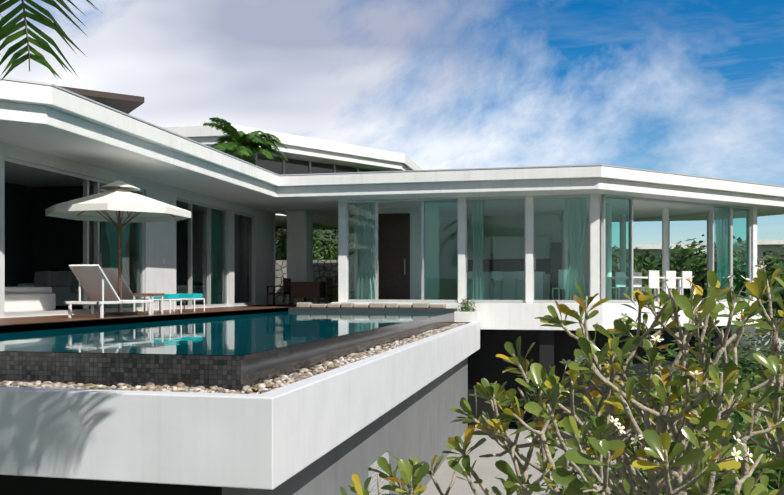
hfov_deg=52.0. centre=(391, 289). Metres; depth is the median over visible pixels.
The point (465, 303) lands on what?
pool shrub
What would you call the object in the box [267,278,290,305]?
terrace chair
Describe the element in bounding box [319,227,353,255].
bank shrub
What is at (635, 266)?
tree leaves
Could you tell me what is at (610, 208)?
pavilion glass
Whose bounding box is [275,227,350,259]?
bank shrub
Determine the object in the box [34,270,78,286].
sofa cushions
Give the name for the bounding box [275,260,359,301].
garden retaining wall
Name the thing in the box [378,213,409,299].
brown pavilion door
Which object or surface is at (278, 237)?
bank shrub
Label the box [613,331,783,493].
terrace shrub
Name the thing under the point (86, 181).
wing window frames
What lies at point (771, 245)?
distant house
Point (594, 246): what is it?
pavilion columns
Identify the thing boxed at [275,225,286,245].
bank tree leaves
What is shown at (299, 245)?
passage column
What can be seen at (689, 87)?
sky
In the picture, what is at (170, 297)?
ottoman
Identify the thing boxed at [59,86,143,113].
brown clerestory roof
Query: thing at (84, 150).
roof soffit
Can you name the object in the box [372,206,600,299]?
pavilion interior walls
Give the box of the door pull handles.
[100,253,535,274]
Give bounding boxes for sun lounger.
[64,264,154,317]
[87,268,147,313]
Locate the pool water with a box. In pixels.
[0,311,453,355]
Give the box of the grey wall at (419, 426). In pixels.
[222,357,467,494]
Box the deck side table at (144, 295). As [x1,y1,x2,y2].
[132,293,164,314]
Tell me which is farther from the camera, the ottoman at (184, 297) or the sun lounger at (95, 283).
the ottoman at (184, 297)
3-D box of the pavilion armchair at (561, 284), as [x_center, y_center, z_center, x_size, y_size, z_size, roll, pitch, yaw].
[5.133,-0.115,23.876,0.600,0.950,0.600,0,0,-8]
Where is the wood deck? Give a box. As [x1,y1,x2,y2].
[0,302,328,333]
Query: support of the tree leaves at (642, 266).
on the terrain ground
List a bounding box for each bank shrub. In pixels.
[275,225,329,257]
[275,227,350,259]
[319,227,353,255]
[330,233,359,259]
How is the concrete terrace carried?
on the terrain ground
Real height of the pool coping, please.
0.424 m
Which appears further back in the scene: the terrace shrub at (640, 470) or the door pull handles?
the door pull handles
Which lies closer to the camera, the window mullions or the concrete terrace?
the concrete terrace
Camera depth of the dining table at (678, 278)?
24.46 m
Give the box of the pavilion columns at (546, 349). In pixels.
[539,326,726,429]
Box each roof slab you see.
[0,80,783,206]
[162,124,422,170]
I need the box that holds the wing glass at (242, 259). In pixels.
[89,182,251,307]
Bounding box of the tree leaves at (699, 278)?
[643,234,783,297]
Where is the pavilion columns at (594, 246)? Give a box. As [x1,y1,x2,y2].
[338,194,756,302]
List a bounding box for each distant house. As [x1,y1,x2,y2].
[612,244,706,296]
[734,240,783,352]
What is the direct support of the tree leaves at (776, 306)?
on the terrain ground
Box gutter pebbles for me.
[0,322,467,393]
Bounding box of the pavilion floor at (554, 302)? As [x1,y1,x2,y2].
[526,299,700,302]
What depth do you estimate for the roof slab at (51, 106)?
21.50 m
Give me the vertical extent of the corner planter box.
0.290 m
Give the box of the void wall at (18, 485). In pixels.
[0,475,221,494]
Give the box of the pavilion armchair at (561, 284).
[552,270,567,299]
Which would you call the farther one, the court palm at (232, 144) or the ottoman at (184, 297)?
the court palm at (232, 144)
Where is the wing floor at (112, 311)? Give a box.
[0,304,272,317]
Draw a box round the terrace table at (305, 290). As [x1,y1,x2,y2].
[289,282,330,305]
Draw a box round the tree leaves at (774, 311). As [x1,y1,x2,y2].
[737,260,781,324]
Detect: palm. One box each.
[0,0,101,81]
[203,117,287,164]
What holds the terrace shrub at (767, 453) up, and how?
on the terrain ground
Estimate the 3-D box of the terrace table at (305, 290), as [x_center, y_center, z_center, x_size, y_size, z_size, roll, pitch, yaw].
[-2.583,0.130,25.806,1.000,0.760,1.400,0,0,12]
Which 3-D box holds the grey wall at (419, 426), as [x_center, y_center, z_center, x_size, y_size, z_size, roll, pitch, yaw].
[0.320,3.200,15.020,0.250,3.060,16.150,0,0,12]
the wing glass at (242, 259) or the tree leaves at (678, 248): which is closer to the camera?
the wing glass at (242, 259)
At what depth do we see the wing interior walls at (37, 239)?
20.64 m
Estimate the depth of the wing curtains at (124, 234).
19.19 m
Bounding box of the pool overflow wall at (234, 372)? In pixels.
[0,313,456,390]
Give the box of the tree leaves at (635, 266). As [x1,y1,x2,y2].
[612,247,648,298]
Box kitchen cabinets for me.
[467,236,569,299]
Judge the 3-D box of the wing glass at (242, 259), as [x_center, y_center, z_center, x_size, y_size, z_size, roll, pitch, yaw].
[-6.143,-0.965,19.211,0.060,2.770,14.500,0,0,12]
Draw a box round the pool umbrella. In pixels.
[45,180,190,314]
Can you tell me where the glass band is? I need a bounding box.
[223,151,375,174]
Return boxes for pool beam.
[0,322,479,489]
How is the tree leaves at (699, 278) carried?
on the terrain ground
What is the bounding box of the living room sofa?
[18,271,90,305]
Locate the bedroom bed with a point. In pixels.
(181, 289)
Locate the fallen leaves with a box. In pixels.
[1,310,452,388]
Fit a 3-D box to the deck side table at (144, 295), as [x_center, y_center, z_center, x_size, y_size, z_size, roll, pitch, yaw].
[-5.066,0.292,16.726,0.480,0.435,0.480,0,0,12]
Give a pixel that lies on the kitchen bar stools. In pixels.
(519, 276)
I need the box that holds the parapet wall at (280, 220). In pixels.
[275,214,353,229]
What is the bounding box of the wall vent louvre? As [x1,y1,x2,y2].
[368,452,388,494]
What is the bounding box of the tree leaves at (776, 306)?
[762,268,783,317]
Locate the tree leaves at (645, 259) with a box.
[616,247,683,294]
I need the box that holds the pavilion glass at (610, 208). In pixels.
[349,197,747,299]
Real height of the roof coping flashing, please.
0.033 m
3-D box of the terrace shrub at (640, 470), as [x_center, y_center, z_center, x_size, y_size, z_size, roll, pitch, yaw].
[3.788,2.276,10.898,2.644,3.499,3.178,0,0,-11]
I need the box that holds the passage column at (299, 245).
[287,210,312,304]
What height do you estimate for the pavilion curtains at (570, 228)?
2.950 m
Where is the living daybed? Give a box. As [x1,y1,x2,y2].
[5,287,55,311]
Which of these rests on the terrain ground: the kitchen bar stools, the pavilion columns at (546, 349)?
the pavilion columns at (546, 349)
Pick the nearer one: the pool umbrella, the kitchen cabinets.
the pool umbrella
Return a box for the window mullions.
[227,153,358,173]
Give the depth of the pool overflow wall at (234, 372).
8.11 m
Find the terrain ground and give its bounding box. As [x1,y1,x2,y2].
[275,229,783,436]
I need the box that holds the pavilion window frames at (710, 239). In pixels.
[347,194,750,302]
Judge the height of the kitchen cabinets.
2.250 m
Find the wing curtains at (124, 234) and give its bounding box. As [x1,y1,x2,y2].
[104,190,219,307]
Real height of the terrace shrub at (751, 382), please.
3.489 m
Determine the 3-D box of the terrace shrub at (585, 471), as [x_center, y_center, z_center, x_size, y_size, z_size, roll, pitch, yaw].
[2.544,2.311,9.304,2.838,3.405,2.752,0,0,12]
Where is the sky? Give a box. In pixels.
[0,0,783,253]
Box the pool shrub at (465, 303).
[456,298,476,311]
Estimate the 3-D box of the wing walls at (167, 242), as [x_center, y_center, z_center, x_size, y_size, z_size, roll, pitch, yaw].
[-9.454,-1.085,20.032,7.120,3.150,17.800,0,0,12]
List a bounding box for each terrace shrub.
[521,346,732,494]
[566,330,770,494]
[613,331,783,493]
[657,344,783,494]
[705,289,783,492]
[715,347,783,493]
[750,349,783,487]
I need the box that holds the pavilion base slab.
[331,301,761,330]
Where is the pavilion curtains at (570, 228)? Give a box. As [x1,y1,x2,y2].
[355,198,727,299]
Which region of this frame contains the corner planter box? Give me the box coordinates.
[454,311,479,321]
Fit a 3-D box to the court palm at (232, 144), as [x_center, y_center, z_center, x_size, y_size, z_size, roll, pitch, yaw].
[-5.588,-2.872,29.982,3.265,6.804,2.771,0,0,12]
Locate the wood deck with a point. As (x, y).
(34, 320)
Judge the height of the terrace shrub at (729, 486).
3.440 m
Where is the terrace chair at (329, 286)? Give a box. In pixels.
[326,278,337,303]
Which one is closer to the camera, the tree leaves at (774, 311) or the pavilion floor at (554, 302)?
the pavilion floor at (554, 302)
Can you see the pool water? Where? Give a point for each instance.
(240, 335)
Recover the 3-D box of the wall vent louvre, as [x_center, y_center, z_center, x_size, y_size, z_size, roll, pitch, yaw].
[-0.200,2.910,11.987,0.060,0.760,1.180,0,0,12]
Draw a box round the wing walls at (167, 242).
[0,142,272,316]
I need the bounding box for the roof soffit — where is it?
[0,120,783,226]
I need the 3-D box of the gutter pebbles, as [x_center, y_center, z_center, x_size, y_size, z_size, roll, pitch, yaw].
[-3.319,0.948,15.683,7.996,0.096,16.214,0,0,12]
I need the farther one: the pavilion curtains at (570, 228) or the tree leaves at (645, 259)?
the tree leaves at (645, 259)
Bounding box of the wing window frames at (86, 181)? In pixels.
[5,157,252,316]
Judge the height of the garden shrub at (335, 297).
1.511 m
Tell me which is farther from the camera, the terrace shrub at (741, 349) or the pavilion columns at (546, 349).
the pavilion columns at (546, 349)
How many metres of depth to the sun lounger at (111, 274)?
16.89 m
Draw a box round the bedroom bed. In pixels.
[176,285,220,302]
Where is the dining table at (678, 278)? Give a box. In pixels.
[605,276,681,300]
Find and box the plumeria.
[340,256,783,494]
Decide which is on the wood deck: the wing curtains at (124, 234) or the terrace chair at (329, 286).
the terrace chair at (329, 286)
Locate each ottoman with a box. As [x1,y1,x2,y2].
[148,294,181,312]
[173,294,204,311]
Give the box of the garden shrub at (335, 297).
[321,269,353,301]
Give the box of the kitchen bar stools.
[468,271,524,299]
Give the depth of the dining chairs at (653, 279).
24.27 m
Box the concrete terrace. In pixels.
[420,428,773,494]
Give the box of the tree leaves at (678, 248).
[661,239,783,353]
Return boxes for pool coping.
[0,307,456,332]
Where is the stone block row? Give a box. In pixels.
[296,302,445,307]
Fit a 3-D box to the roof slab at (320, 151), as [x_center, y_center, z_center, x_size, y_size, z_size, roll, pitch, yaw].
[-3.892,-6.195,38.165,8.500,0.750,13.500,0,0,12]
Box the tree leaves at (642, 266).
[612,246,697,298]
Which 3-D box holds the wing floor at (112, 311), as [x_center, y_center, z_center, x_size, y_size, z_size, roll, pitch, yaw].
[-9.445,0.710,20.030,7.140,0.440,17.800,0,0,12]
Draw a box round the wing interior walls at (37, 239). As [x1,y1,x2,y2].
[5,182,134,308]
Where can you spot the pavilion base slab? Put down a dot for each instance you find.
(508, 315)
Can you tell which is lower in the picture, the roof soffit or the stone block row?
the stone block row
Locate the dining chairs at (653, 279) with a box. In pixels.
[600,270,691,300]
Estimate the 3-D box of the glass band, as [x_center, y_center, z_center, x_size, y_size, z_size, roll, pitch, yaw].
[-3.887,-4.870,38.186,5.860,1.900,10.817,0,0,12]
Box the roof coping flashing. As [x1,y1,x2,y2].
[0,77,783,186]
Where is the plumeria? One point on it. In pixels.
(574, 484)

